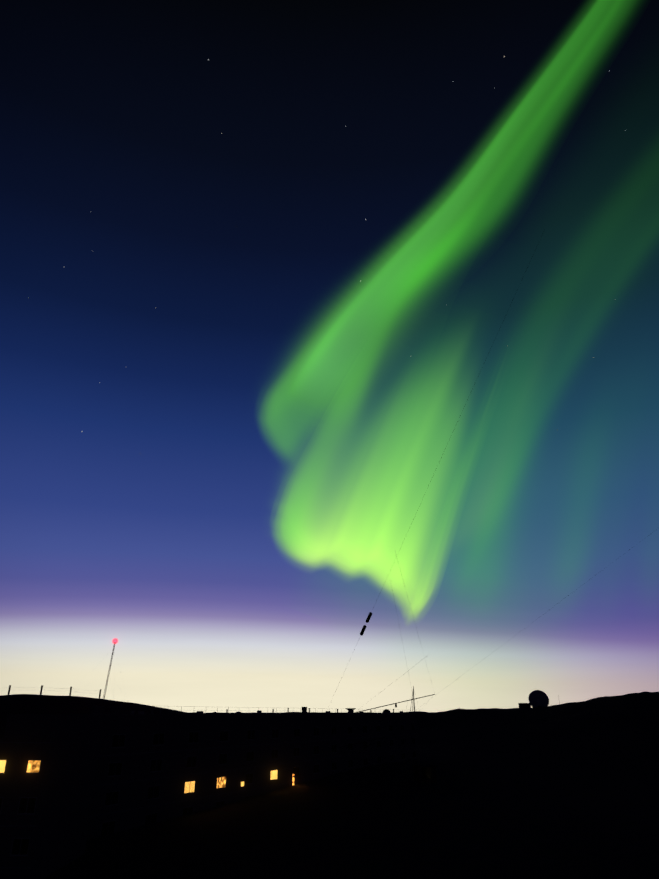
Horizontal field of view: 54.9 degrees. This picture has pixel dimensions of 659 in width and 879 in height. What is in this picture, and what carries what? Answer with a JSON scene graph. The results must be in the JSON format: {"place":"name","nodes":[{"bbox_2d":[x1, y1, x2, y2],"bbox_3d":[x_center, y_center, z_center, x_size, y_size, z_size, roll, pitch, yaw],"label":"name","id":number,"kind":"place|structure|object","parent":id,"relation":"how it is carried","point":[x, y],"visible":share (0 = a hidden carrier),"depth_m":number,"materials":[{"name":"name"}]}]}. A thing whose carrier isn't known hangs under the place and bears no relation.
{"place":"outdoors","nodes":[
{"label":"outdoors","id":0,"kind":"place"},
{"bbox_2d":[0,691,658,878],"bbox_3d":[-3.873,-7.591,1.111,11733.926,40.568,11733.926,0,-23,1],"label":"terrain","id":1,"kind":"structure","parent":0,"point":[570,790],"depth_m":84.33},
{"bbox_2d":[0,738,99,878],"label":"apartment block","id":2,"kind":"structure","parent":1,"relation":"on","point":[46,788],"depth_m":54.17,"materials":[{"name":"concrete"}]},
{"bbox_2d":[6,685,101,698],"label":"fence","id":3,"kind":"object","parent":1,"relation":"on","point":[50,690],"visible":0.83,"depth_m":147.40,"materials":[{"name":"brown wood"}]},
{"bbox_2d":[103,640,121,698],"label":"lattice mast","id":4,"kind":"object","parent":1,"relation":"on","point":[109,671],"visible":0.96,"depth_m":154.70,"materials":[{"name":"grey metal"}]},
{"bbox_2d":[4,686,420,838],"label":"long apartment block","id":5,"kind":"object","parent":1,"relation":"on","point":[151,768],"visible":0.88,"depth_m":85.20,"materials":[{"name":"concrete"}]},
{"bbox_2d":[412,765,436,782],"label":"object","id":6,"kind":"structure","parent":1,"relation":"on","point":[424,773],"depth_m":114.27,"materials":[{"name":"brown wood"}]},
{"bbox_2d":[267,234,656,841],"bbox_3d":[1.016,2.681,7.766,3.625,6.022,19.594,6,-24,-14],"label":"wire antenna","id":7,"kind":"object","parent":1,"relation":"on","point":[364,628],"visible":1,"depth_m":7.08,"materials":[{"name":"grey paint"}]},
{"bbox_2d":[518,703,530,707],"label":"small building","id":8,"kind":"structure","parent":1,"relation":"on","point":[524,705],"depth_m":399.76,"materials":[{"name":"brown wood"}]},
{"bbox_2d":[528,690,548,706],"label":"satellite dish","id":9,"kind":"object","parent":1,"relation":"on","point":[537,698],"visible":0.83,"depth_m":404.04,"materials":[{"name":"black"}]},
{"bbox_2d":[0,0,658,712],"label":"sky","id":10,"kind":"structure","parent":0,"point":[280,416],"materials":[{"name":"blue"}]}
]}

